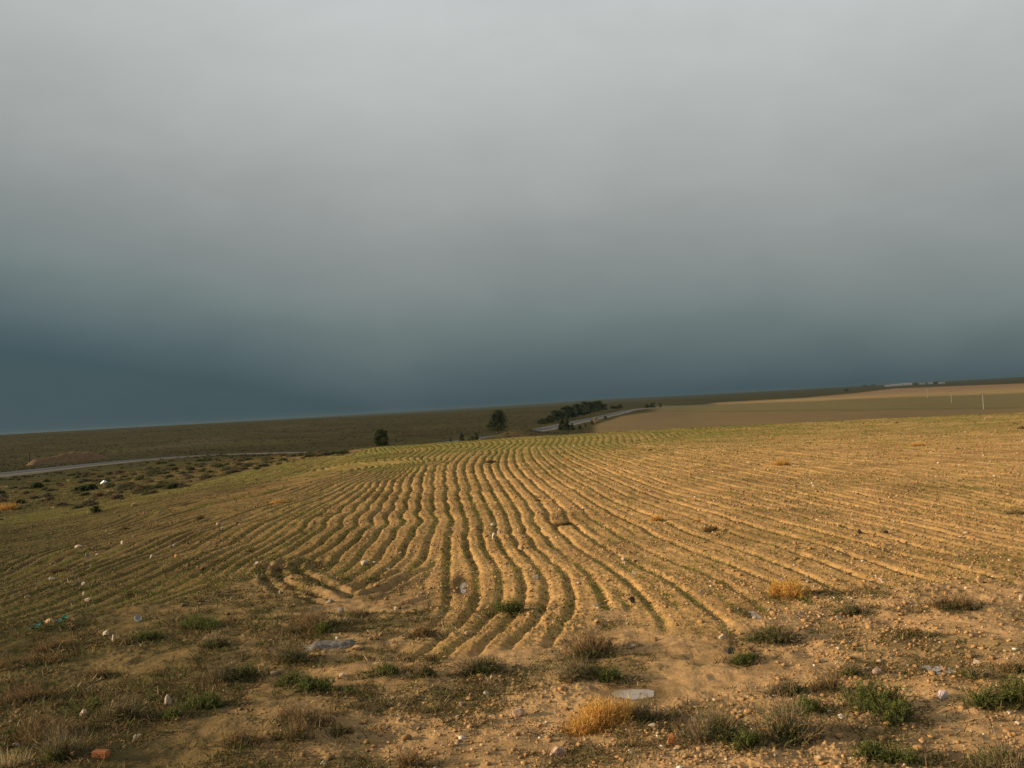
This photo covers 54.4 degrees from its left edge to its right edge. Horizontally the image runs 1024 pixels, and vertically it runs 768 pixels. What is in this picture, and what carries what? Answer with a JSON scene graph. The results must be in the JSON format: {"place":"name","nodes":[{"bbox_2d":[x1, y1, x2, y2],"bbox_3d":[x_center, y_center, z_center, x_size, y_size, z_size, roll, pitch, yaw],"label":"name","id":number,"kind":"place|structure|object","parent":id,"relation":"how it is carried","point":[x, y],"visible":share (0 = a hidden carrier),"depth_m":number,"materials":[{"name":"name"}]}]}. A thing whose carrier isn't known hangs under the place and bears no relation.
{"place":"outdoors","nodes":[
{"label":"outdoors","id":0,"kind":"place"},
{"bbox_2d":[0,393,887,473],"bbox_3d":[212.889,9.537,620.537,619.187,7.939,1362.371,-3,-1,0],"label":"road","id":1,"kind":"structure","parent":0,"point":[555,426],"depth_m":160.66,"materials":[{"name":"asphalt"}]},
{"bbox_2d":[0,392,914,476],"bbox_3d":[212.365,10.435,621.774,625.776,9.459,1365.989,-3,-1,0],"label":"road shoulder","id":2,"kind":"object","parent":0,"point":[23,473],"visible":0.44,"depth_m":160.13},
{"bbox_2d":[0,377,1023,767],"bbox_3d":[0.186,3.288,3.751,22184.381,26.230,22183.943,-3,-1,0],"label":"ground","id":3,"kind":"structure","parent":0,"point":[692,683],"depth_m":14.08,"materials":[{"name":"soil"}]},
{"bbox_2d":[0,500,20,510],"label":"dry grass clump","id":4,"kind":"object","parent":3,"relation":"on","point":[7,506],"visible":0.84,"depth_m":46.29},
{"bbox_2d":[0,745,36,767],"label":"dry grass clump","id":5,"kind":"object","parent":3,"relation":"on","point":[15,761],"visible":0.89,"depth_m":6.59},
{"bbox_2d":[10,499,26,503],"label":"scrub bush","id":6,"kind":"object","parent":3,"relation":"on","point":[20,501],"visible":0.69,"depth_m":52.80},
{"bbox_2d":[0,679,59,705],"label":"twig shrub","id":7,"kind":"object","parent":3,"relation":"on","point":[26,695],"visible":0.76,"depth_m":8.26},
{"bbox_2d":[0,651,67,671],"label":"twig shrub","id":8,"kind":"object","parent":3,"relation":"on","point":[23,662],"visible":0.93,"depth_m":9.53,"materials":[{"name":"plant"}]},
{"bbox_2d":[27,481,45,488],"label":"scrub bush","id":9,"kind":"object","parent":3,"relation":"on","point":[35,485],"visible":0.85,"depth_m":76.06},
{"bbox_2d":[1,708,87,752],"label":"twig shrub","id":10,"kind":"object","parent":3,"relation":"on","point":[27,740],"visible":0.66,"depth_m":7.06,"materials":[{"name":"plant"}]},
{"bbox_2d":[43,565,69,574],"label":"twig shrub","id":11,"kind":"object","parent":3,"relation":"on","point":[56,570],"visible":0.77,"depth_m":16.34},
{"bbox_2d":[27,635,87,653],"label":"twig shrub","id":12,"kind":"object","parent":3,"relation":"on","point":[56,644],"visible":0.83,"depth_m":10.12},
{"bbox_2d":[55,501,69,505],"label":"scrub bush","id":13,"kind":"object","parent":3,"relation":"on","point":[60,503],"visible":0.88,"depth_m":44.69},
{"bbox_2d":[27,717,105,767],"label":"shrub","id":14,"kind":"object","parent":3,"relation":"on","point":[57,747],"visible":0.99,"depth_m":6.60,"materials":[{"name":"plant"}]},
{"bbox_2d":[27,451,107,464],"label":"dirt mound","id":15,"kind":"object","parent":3,"relation":"on","point":[72,456],"visible":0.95,"depth_m":204.28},
{"bbox_2d":[74,483,98,491],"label":"scrub bush","id":16,"kind":"object","parent":3,"relation":"on","point":[86,487],"visible":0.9,"depth_m":61.63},
{"bbox_2d":[77,499,97,506],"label":"scrub bush","id":17,"kind":"object","parent":3,"relation":"on","point":[86,502],"visible":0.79,"depth_m":40.72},
{"bbox_2d":[84,697,105,709],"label":"green tuft","id":18,"kind":"object","parent":3,"relation":"on","point":[95,702],"visible":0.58,"depth_m":7.84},
{"bbox_2d":[88,505,101,512],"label":"scrub bush","id":19,"kind":"object","parent":3,"relation":"on","point":[94,509],"visible":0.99,"depth_m":34.20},
{"bbox_2d":[85,667,114,679],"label":"twig shrub","id":20,"kind":"object","parent":3,"relation":"on","point":[99,673],"visible":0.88,"depth_m":9.00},
{"bbox_2d":[91,749,109,758],"bbox_3d":[-2.715,2.443,6.574,0.107,0.050,0.060,-1,2,7],"label":"brick","id":21,"kind":"object","parent":3,"relation":"on","point":[106,752],"visible":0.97,"depth_m":6.55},
{"bbox_2d":[108,493,123,499],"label":"scrub bush","id":22,"kind":"object","parent":3,"relation":"on","point":[115,496],"visible":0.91,"depth_m":42.88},
{"bbox_2d":[89,691,143,723],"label":"shrub","id":23,"kind":"object","parent":3,"relation":"on","point":[118,710],"visible":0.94,"depth_m":7.41,"materials":[{"name":"plant"}]},
{"bbox_2d":[130,483,147,490],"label":"scrub bush","id":24,"kind":"object","parent":3,"relation":"on","point":[140,486],"visible":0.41,"depth_m":48.52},
{"bbox_2d":[124,628,165,641],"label":"green tuft","id":25,"kind":"object","parent":3,"relation":"on","point":[143,635],"visible":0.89,"depth_m":10.24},
{"bbox_2d":[153,483,165,488],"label":"scrub bush","id":26,"kind":"object","parent":3,"relation":"on","point":[159,485],"visible":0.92,"depth_m":47.13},
{"bbox_2d":[165,694,171,704],"bbox_3d":[-2.740,2.526,7.938,0.053,0.105,0.036,-2,-2,-42],"label":"stone","id":27,"kind":"object","parent":3,"relation":"on","point":[167,700],"visible":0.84,"depth_m":7.93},
{"bbox_2d":[161,481,180,489],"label":"scrub bush","id":28,"kind":"object","parent":3,"relation":"on","point":[172,485],"visible":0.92,"depth_m":44.30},
{"bbox_2d":[157,706,187,723],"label":"green tuft","id":29,"kind":"object","parent":3,"relation":"on","point":[171,711],"visible":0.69,"depth_m":7.38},
{"bbox_2d":[172,610,223,634],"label":"green tuft","id":30,"kind":"object","parent":3,"relation":"on","point":[198,622],"visible":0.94,"depth_m":10.68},
{"bbox_2d":[174,688,225,711],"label":"green tuft","id":31,"kind":"object","parent":3,"relation":"on","point":[205,702],"visible":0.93,"depth_m":7.61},
{"bbox_2d":[196,631,228,648],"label":"shrub","id":32,"kind":"object","parent":3,"relation":"on","point":[215,642],"visible":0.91,"depth_m":9.73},
{"bbox_2d":[191,654,268,683],"bbox_3d":[-2.438,2.431,8.560,0.610,0.261,0.460,-2,-2,-44],"label":"shrub","id":33,"kind":"object","parent":3,"relation":"on","point":[224,672],"visible":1,"depth_m":8.50,"materials":[{"name":"plant"}]},
{"bbox_2d":[222,469,240,473],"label":"scrub bush","id":34,"kind":"object","parent":3,"relation":"on","point":[230,471],"visible":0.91,"depth_m":53.09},
{"bbox_2d":[219,725,267,750],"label":"twig shrub","id":35,"kind":"object","parent":3,"relation":"on","point":[235,739],"visible":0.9,"depth_m":6.67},
{"bbox_2d":[256,462,270,466],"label":"scrub bush","id":36,"kind":"object","parent":3,"relation":"on","point":[261,464],"visible":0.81,"depth_m":57.35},
{"bbox_2d":[269,498,286,503],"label":"dry grass clump","id":37,"kind":"object","parent":3,"relation":"on","point":[278,501],"visible":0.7,"depth_m":26.43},
{"bbox_2d":[263,637,311,665],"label":"shrub","id":38,"kind":"object","parent":3,"relation":"on","point":[286,655],"visible":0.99,"depth_m":8.94,"materials":[{"name":"plant"}]},
{"bbox_2d":[269,661,314,687],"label":"green tuft","id":39,"kind":"object","parent":3,"relation":"on","point":[288,678],"visible":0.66,"depth_m":8.28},
{"bbox_2d":[0,410,585,480],"bbox_3d":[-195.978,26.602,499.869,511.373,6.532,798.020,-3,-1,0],"label":"vegetation","id":40,"kind":"object","parent":3,"relation":"on","point":[179,452],"visible":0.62,"depth_m":285.40,"materials":[{"name":"plant"}]},
{"bbox_2d":[276,702,334,726],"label":"twig shrub","id":41,"kind":"object","parent":3,"relation":"on","point":[299,713],"visible":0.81,"depth_m":7.09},
{"bbox_2d":[270,717,347,743],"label":"twig shrub","id":42,"kind":"object","parent":3,"relation":"on","point":[292,733],"visible":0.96,"depth_m":6.76,"materials":[{"name":"plant"}]},
{"bbox_2d":[281,605,345,634],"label":"twig shrub","id":43,"kind":"object","parent":3,"relation":"on","point":[305,622],"visible":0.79,"depth_m":10.26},
{"bbox_2d":[290,673,336,694],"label":"green tuft","id":44,"kind":"object","parent":3,"relation":"on","point":[311,683],"visible":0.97,"depth_m":7.94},
{"bbox_2d":[310,620,332,634],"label":"green tuft","id":45,"kind":"object","parent":3,"relation":"on","point":[322,627],"visible":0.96,"depth_m":10.03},
{"bbox_2d":[303,639,356,650],"bbox_3d":[-1.696,2.481,9.447,0.619,0.098,0.345,-3,-1,-3],"label":"stone slab","id":46,"kind":"object","parent":3,"relation":"on","point":[331,644],"depth_m":9.39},
{"bbox_2d":[340,725,356,735],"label":"twig shrub","id":47,"kind":"object","parent":3,"relation":"on","point":[350,731],"visible":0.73,"depth_m":6.88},
{"bbox_2d":[341,685,356,694],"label":"green tuft","id":48,"kind":"object","parent":3,"relation":"on","point":[347,689],"visible":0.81,"depth_m":7.84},
{"bbox_2d":[352,645,362,649],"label":"stone","id":49,"kind":"object","parent":3,"relation":"on","point":[357,647],"visible":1,"depth_m":9.26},
{"bbox_2d":[346,608,369,616],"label":"twig shrub","id":50,"kind":"object","parent":3,"relation":"on","point":[364,612],"visible":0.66,"depth_m":10.91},
{"bbox_2d":[371,428,389,446],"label":"bushy tree","id":51,"kind":"object","parent":3,"relation":"on","point":[379,432],"visible":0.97,"depth_m":227.85,"materials":[{"name":"green plant"}]},
{"bbox_2d":[375,661,399,677],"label":"green tuft","id":52,"kind":"object","parent":3,"relation":"on","point":[391,670],"visible":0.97,"depth_m":8.23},
{"bbox_2d":[390,748,425,767],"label":"twig shrub","id":53,"kind":"object","parent":3,"relation":"on","point":[407,762],"visible":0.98,"depth_m":6.21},
{"bbox_2d":[411,623,436,638],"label":"twig shrub","id":54,"kind":"object","parent":3,"relation":"on","point":[424,630],"visible":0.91,"depth_m":9.65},
{"bbox_2d":[411,660,437,677],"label":"shrub","id":55,"kind":"object","parent":3,"relation":"on","point":[426,670],"visible":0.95,"depth_m":8.14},
{"bbox_2d":[424,654,436,661],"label":"twig shrub","id":56,"kind":"object","parent":3,"relation":"on","point":[431,657],"visible":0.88,"depth_m":8.72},
{"bbox_2d":[460,582,466,592],"bbox_3d":[-0.605,2.537,12.409,0.087,0.001,0.792,-3,-1,-3],"label":"stone","id":57,"kind":"object","parent":3,"relation":"on","point":[463,589],"visible":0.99,"depth_m":12.36,"materials":[{"name":"white stone"}]},
{"bbox_2d":[453,651,509,677],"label":"shrub","id":58,"kind":"object","parent":3,"relation":"on","point":[488,666],"visible":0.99,"depth_m":8.24,"materials":[{"name":"plant"}]},
{"bbox_2d":[485,409,509,432],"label":"pine tree","id":59,"kind":"object","parent":3,"relation":"on","point":[496,417],"visible":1,"depth_m":269.11,"materials":[{"name":"green plant"}]},
{"bbox_2d":[489,594,526,615],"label":"green tuft","id":60,"kind":"object","parent":3,"relation":"on","point":[513,606],"visible":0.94,"depth_m":10.59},
{"bbox_2d":[0,412,1023,767],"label":"undergrowth","id":61,"kind":"object","parent":3,"relation":"on","point":[154,696],"visible":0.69,"depth_m":8.23,"materials":[{"name":"plant"}]},
{"bbox_2d":[0,413,1023,661],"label":"grass","id":62,"kind":"structure","parent":3,"relation":"on","point":[464,519],"depth_m":19.20,"materials":[{"name":"plant"}]},
{"bbox_2d":[512,708,524,716],"bbox_3d":[0.047,2.377,7.193,0.096,0.069,0.068,-3,-1,-15],"label":"stone","id":63,"kind":"object","parent":3,"relation":"on","point":[518,712],"visible":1,"depth_m":7.17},
{"bbox_2d":[550,410,561,420],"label":"pine tree","id":64,"kind":"object","parent":3,"relation":"on","point":[555,414],"visible":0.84,"depth_m":398.54,"materials":[{"name":"green plant"}]},
{"bbox_2d":[550,746,566,756],"bbox_3d":[0.284,2.335,6.321,0.105,0.078,0.085,-3,-1,-27],"label":"stone","id":65,"kind":"object","parent":3,"relation":"on","point":[558,750],"visible":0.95,"depth_m":6.30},
{"bbox_2d":[557,418,563,429],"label":"conifer","id":66,"kind":"object","parent":3,"relation":"on","point":[560,425],"visible":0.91,"depth_m":258.96,"materials":[{"name":"green plant"}]},
{"bbox_2d":[551,518,572,526],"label":"twig shrub","id":67,"kind":"object","parent":3,"relation":"on","point":[566,522],"visible":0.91,"depth_m":17.94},
{"bbox_2d":[558,406,571,418],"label":"pine tree","id":68,"kind":"object","parent":3,"relation":"on","point":[565,411],"visible":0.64,"depth_m":435.96,"materials":[{"name":"green plant"}]},
{"bbox_2d":[562,418,570,429],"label":"conifer","id":69,"kind":"object","parent":3,"relation":"on","point":[566,426],"visible":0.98,"depth_m":256.24,"materials":[{"name":"green plant"}]},
{"bbox_2d":[564,405,575,417],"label":"pine tree","id":70,"kind":"object","parent":3,"relation":"on","point":[569,409],"visible":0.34,"depth_m":457.21,"materials":[{"name":"green plant"}]},
{"bbox_2d":[553,651,598,683],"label":"shrub","id":71,"kind":"object","parent":3,"relation":"on","point":[576,671],"visible":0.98,"depth_m":7.90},
{"bbox_2d":[572,402,583,415],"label":"pine tree","id":72,"kind":"object","parent":3,"relation":"on","point":[578,408],"visible":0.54,"depth_m":510.14,"materials":[{"name":"green plant"}]},
{"bbox_2d":[578,403,588,414],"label":"pine tree","id":73,"kind":"object","parent":3,"relation":"on","point":[586,411],"visible":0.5,"depth_m":533.87,"materials":[{"name":"green plant"}]},
{"bbox_2d":[581,401,591,413],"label":"pine tree","id":74,"kind":"object","parent":3,"relation":"on","point":[586,405],"visible":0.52,"depth_m":571.08,"materials":[{"name":"green plant"}]},
{"bbox_2d":[548,621,631,664],"bbox_3d":[0.672,2.238,8.731,0.749,0.384,0.583,-2,-2,-41],"label":"twig shrub","id":75,"kind":"object","parent":3,"relation":"on","point":[597,647],"visible":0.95,"depth_m":8.70,"materials":[{"name":"plant"}]},
{"bbox_2d":[586,400,597,412],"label":"pine tree","id":76,"kind":"object","parent":3,"relation":"on","point":[593,407],"visible":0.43,"depth_m":599.68,"materials":[{"name":"green plant"}]},
{"bbox_2d":[591,401,600,411],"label":"pine tree","id":77,"kind":"object","parent":3,"relation":"on","point":[596,403],"visible":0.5,"depth_m":647.38,"materials":[{"name":"green plant"}]},
{"bbox_2d":[554,691,644,736],"bbox_3d":[0.607,2.255,6.829,0.659,0.285,0.552,-3,-1,0],"label":"dry grass clump","id":78,"kind":"object","parent":3,"relation":"on","point":[589,723],"visible":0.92,"depth_m":6.79,"materials":[{"name":"plant"}]},
{"bbox_2d":[593,665,629,682],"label":"green tuft","id":79,"kind":"object","parent":3,"relation":"on","point":[606,674],"visible":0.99,"depth_m":7.84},
{"bbox_2d":[611,689,654,699],"bbox_3d":[0.925,2.350,7.567,0.343,0.001,0.320,-3,-1,0],"label":"flat stone","id":80,"kind":"object","parent":3,"relation":"on","point":[635,693],"visible":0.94,"depth_m":7.56,"materials":[{"name":"grey stone"}]},
{"bbox_2d":[625,696,667,720],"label":"shrub","id":81,"kind":"object","parent":3,"relation":"on","point":[646,714],"visible":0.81,"depth_m":6.88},
{"bbox_2d":[650,514,664,520],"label":"dry grass clump","id":82,"kind":"object","parent":3,"relation":"on","point":[659,518],"visible":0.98,"depth_m":17.66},
{"bbox_2d":[667,733,675,745],"bbox_3d":[1.004,2.250,6.273,0.049,0.100,0.042,-2,-2,-43],"label":"stone","id":83,"kind":"object","parent":3,"relation":"on","point":[672,741],"visible":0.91,"depth_m":6.27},
{"bbox_2d":[701,525,718,532],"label":"twig shrub","id":84,"kind":"object","parent":3,"relation":"on","point":[711,529],"visible":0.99,"depth_m":16.05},
{"bbox_2d":[672,692,758,748],"bbox_3d":[1.272,2.147,6.325,0.546,0.359,0.578,-3,-1,0],"label":"shrub","id":85,"kind":"object","parent":3,"relation":"on","point":[719,729],"visible":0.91,"depth_m":6.29,"materials":[{"name":"plant"}]},
{"bbox_2d":[729,649,758,666],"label":"green tuft","id":86,"kind":"object","parent":3,"relation":"on","point":[739,657],"visible":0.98,"depth_m":8.10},
{"bbox_2d":[727,730,761,752],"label":"green tuft","id":87,"kind":"object","parent":3,"relation":"on","point":[746,740],"visible":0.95,"depth_m":6.09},
{"bbox_2d":[738,613,804,645],"bbox_3d":[2.286,2.166,8.814,0.580,0.309,0.512,-3,-1,0],"label":"shrub","id":88,"kind":"object","parent":3,"relation":"on","point":[778,635],"visible":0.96,"depth_m":8.76,"materials":[{"name":"plant"}]},
{"bbox_2d":[771,457,789,465],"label":"dry grass clump","id":89,"kind":"object","parent":3,"relation":"on","point":[781,463],"visible":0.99,"depth_m":29.57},
{"bbox_2d":[763,672,809,697],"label":"shrub","id":90,"kind":"object","parent":3,"relation":"on","point":[794,687],"visible":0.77,"depth_m":7.29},
{"bbox_2d":[737,677,836,748],"bbox_3d":[1.717,2.076,6.302,0.660,0.411,0.596,-4,-2,43],"label":"shrub","id":91,"kind":"object","parent":3,"relation":"on","point":[785,725],"visible":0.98,"depth_m":6.23,"materials":[{"name":"plant"}]},
{"bbox_2d":[762,576,813,598],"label":"dry grass clump","id":92,"kind":"object","parent":3,"relation":"on","point":[787,589],"visible":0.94,"depth_m":10.62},
{"bbox_2d":[784,693,828,716],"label":"green tuft","id":93,"kind":"object","parent":3,"relation":"on","point":[809,706],"visible":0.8,"depth_m":6.74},
{"bbox_2d":[808,669,854,696],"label":"twig shrub","id":94,"kind":"object","parent":3,"relation":"on","point":[826,684],"visible":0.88,"depth_m":7.29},
{"bbox_2d":[835,599,861,615],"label":"shrub","id":95,"kind":"object","parent":3,"relation":"on","point":[852,610],"visible":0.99,"depth_m":9.71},
{"bbox_2d":[840,661,866,676],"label":"shrub","id":96,"kind":"object","parent":3,"relation":"on","point":[850,670],"visible":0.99,"depth_m":7.65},
{"bbox_2d":[846,736,883,761],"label":"green tuft","id":97,"kind":"object","parent":3,"relation":"on","point":[870,749],"visible":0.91,"depth_m":5.84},
{"bbox_2d":[817,675,915,709],"bbox_3d":[2.471,2.105,6.872,0.639,0.285,0.541,-3,-1,0],"label":"green tuft","id":98,"kind":"object","parent":3,"relation":"on","point":[863,693],"visible":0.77,"depth_m":6.84,"materials":[{"name":"plant"}]},
{"bbox_2d":[872,668,880,674],"bbox_3d":[2.799,2.212,7.647,0.076,0.061,0.054,-3,-1,-18],"label":"stone","id":99,"kind":"object","parent":3,"relation":"on","point":[875,671],"visible":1,"depth_m":7.63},
{"bbox_2d":[845,695,920,729],"bbox_3d":[2.437,2.131,6.541,0.491,0.217,0.425,-4,-1,18],"label":"green tuft","id":100,"kind":"object","parent":3,"relation":"on","point":[899,708],"visible":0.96,"depth_m":6.54,"materials":[{"name":"plant"}]},
{"bbox_2d":[878,742,925,767],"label":"green tuft","id":101,"kind":"object","parent":3,"relation":"on","point":[886,757],"visible":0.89,"depth_m":5.77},
{"bbox_2d":[906,627,922,635],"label":"twig shrub","id":102,"kind":"object","parent":3,"relation":"on","point":[916,630],"visible":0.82,"depth_m":8.61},
{"bbox_2d":[907,441,926,445],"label":"dry grass clump","id":103,"kind":"object","parent":3,"relation":"on","point":[917,444],"visible":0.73,"depth_m":34.68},
{"bbox_2d":[920,665,955,675],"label":"puddle","id":104,"kind":"object","parent":3,"relation":"on","point":[936,669],"visible":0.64,"depth_m":7.74,"materials":[{"name":"stone"}]},
{"bbox_2d":[938,690,948,699],"bbox_3d":[3.008,2.170,6.942,0.063,0.072,0.050,-3,-1,4],"label":"stone","id":105,"kind":"object","parent":3,"relation":"on","point":[943,693],"visible":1,"depth_m":6.93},
{"bbox_2d":[925,587,987,612],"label":"twig shrub","id":106,"kind":"object","parent":3,"relation":"on","point":[945,603],"visible":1,"depth_m":9.53,"materials":[{"name":"plant"}]},
{"bbox_2d":[957,662,992,680],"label":"shrub","id":107,"kind":"object","parent":3,"relation":"on","point":[970,672],"visible":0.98,"depth_m":7.29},
{"bbox_2d":[976,577,983,583],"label":"stone","id":108,"kind":"object","parent":3,"relation":"on","point":[979,580],"visible":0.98,"depth_m":10.59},
{"bbox_2d":[956,681,1006,710],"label":"green tuft","id":109,"kind":"object","parent":3,"relation":"on","point":[984,698],"visible":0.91,"depth_m":6.70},
{"bbox_2d":[962,725,1023,767],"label":"shrub","id":110,"kind":"object","parent":3,"relation":"on","point":[999,758],"visible":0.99,"depth_m":5.63,"materials":[{"name":"plant"}]},
{"bbox_2d":[973,670,1023,709],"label":"green tuft","id":111,"kind":"object","parent":3,"relation":"on","point":[1016,692],"visible":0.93,"depth_m":6.71,"materials":[{"name":"plant"}]},
{"bbox_2d":[996,659,1023,674],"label":"twig shrub","id":112,"kind":"object","parent":3,"relation":"on","point":[1010,669],"visible":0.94,"depth_m":7.42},
{"bbox_2d":[1006,509,1023,514],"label":"twig shrub","id":113,"kind":"object","parent":3,"relation":"on","point":[1017,512],"visible":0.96,"depth_m":16.04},
{"bbox_2d":[0,0,1023,434],"label":"sky","id":114,"kind":"structure","parent":0,"point":[212,211],"materials":[{"name":"grey"}]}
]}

